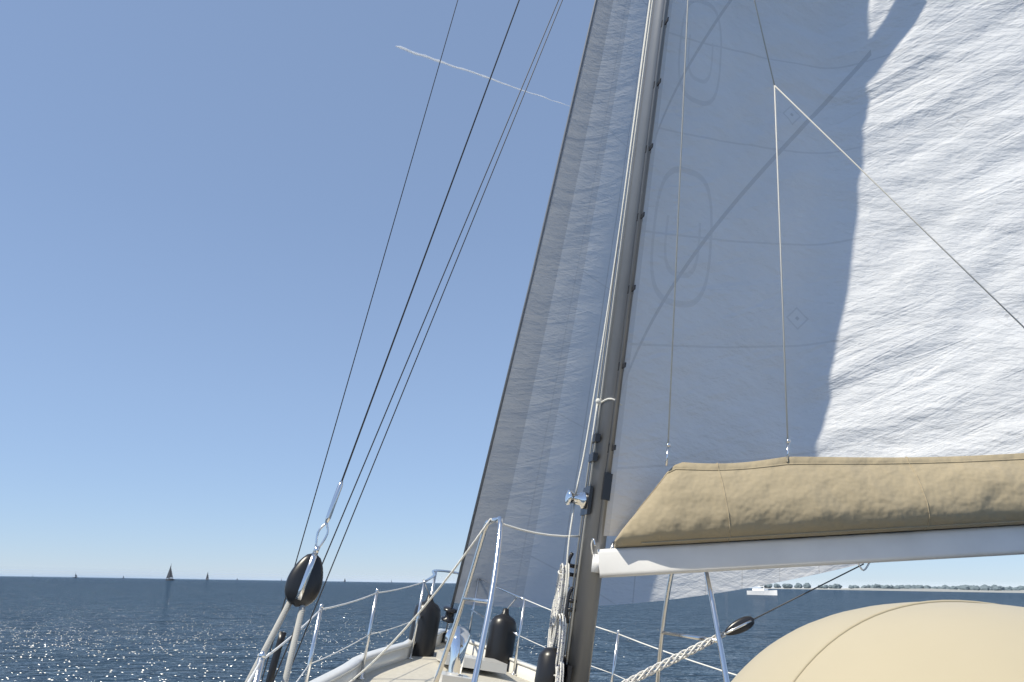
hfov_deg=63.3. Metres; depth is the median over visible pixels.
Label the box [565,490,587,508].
mast winch
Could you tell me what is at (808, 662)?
sprayhood seam
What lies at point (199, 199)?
sky
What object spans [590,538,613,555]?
mast fittings
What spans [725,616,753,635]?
vang block
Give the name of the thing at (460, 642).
cowl vent
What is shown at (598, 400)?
mast lashing
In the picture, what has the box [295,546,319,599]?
runner block strap
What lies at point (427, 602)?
preventer line
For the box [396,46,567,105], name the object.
contrail
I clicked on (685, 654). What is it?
vang tackle
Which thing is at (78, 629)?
sea
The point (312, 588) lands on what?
runner block
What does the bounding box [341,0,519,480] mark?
runner wire
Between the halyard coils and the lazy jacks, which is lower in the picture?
the halyard coils
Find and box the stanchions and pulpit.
[253,569,619,681]
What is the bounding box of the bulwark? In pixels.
[333,633,535,681]
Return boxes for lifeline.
[247,581,736,681]
[296,619,630,681]
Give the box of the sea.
[0,576,1023,681]
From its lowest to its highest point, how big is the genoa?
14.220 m
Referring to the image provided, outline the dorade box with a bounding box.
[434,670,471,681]
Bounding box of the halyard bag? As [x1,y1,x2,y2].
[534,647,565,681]
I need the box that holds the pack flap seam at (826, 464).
[637,458,1023,510]
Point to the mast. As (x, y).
(584, 626)
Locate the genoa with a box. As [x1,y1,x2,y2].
[454,0,862,607]
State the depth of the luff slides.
5.46 m
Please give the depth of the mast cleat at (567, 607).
4.79 m
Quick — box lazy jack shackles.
[665,439,790,465]
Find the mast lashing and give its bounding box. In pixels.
[591,398,621,443]
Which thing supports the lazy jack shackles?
attached to the sail cover stack pack
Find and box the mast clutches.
[564,433,612,681]
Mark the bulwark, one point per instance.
(521, 671)
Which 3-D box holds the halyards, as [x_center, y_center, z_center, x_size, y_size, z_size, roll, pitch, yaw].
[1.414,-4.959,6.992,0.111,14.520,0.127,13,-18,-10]
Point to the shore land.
(959, 590)
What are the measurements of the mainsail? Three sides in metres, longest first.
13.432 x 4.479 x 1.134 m
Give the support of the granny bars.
on the cabin roof
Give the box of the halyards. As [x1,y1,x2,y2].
[564,0,652,664]
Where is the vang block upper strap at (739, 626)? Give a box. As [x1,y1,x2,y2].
[721,620,751,635]
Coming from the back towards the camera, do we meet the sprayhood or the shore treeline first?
the shore treeline
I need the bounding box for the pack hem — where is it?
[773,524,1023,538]
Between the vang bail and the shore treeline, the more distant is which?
the shore treeline
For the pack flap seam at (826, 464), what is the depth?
4.83 m
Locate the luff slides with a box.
[607,17,668,453]
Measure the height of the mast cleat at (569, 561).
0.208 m
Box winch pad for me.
[580,486,593,515]
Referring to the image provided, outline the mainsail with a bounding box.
[603,0,1023,535]
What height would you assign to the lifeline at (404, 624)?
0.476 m
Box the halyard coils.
[547,563,569,681]
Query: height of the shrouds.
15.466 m
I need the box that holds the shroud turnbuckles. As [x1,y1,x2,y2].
[266,631,286,681]
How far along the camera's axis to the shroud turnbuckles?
3.87 m
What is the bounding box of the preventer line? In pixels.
[349,518,579,681]
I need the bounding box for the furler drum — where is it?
[441,606,457,622]
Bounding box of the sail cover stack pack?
[614,453,1023,547]
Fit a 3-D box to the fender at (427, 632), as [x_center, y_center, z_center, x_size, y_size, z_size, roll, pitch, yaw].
[-0.866,2.870,8.106,0.274,0.770,0.274,13,-18,-10]
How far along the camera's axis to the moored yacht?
266.27 m
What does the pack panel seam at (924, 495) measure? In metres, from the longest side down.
0.430 x 0.346 x 0.034 m
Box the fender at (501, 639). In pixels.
[485,608,516,671]
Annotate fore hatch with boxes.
[436,650,507,673]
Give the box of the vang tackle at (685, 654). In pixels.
[622,631,725,681]
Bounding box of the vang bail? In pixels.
[857,563,869,570]
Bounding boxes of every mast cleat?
[565,587,576,623]
[567,552,576,586]
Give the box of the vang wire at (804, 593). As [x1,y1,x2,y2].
[754,563,863,619]
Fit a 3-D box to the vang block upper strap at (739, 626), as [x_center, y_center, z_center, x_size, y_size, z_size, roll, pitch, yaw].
[1.246,1.594,4.607,0.162,0.115,0.074,13,-18,-10]
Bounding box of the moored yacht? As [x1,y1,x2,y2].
[747,586,777,594]
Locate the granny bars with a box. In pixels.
[433,516,729,681]
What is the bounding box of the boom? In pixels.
[591,525,1023,577]
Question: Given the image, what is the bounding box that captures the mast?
[565,0,668,681]
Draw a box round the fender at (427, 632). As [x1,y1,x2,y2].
[408,594,440,656]
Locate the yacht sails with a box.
[166,566,172,577]
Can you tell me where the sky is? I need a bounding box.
[0,0,1023,587]
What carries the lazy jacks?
attached to the mast
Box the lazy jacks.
[667,0,1023,442]
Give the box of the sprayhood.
[731,602,1023,681]
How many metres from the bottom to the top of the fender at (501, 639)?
0.770 m
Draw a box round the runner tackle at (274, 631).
[245,601,305,681]
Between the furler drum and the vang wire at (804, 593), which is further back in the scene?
the furler drum
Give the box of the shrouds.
[261,0,562,681]
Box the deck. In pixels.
[354,642,530,681]
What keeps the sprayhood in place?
on the cabin roof
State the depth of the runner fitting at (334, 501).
3.61 m
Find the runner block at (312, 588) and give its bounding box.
[284,553,322,606]
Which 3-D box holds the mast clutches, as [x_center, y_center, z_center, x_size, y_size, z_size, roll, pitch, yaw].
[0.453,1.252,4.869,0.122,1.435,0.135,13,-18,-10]
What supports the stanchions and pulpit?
on the deck
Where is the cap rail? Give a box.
[309,628,536,681]
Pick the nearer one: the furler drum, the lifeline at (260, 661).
the lifeline at (260, 661)
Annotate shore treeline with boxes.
[761,583,1023,590]
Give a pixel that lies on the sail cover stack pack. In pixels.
(692, 504)
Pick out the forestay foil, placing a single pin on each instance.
(525, 305)
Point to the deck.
(418, 669)
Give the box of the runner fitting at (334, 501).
[315,481,342,546]
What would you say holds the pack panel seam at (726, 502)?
attached to the sail cover stack pack
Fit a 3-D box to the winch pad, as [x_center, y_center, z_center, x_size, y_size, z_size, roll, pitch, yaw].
[0.451,0.966,5.013,0.020,0.170,0.130,13,-18,-10]
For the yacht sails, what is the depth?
985.22 m
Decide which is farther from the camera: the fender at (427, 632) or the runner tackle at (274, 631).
the fender at (427, 632)
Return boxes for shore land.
[762,587,1023,592]
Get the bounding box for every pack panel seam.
[717,463,730,541]
[907,457,930,530]
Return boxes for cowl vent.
[445,626,469,675]
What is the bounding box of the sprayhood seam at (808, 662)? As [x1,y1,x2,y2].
[791,600,1000,681]
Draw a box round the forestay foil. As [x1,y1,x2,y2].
[445,0,597,630]
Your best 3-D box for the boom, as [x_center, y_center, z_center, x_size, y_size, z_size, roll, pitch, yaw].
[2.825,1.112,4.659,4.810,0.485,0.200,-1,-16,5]

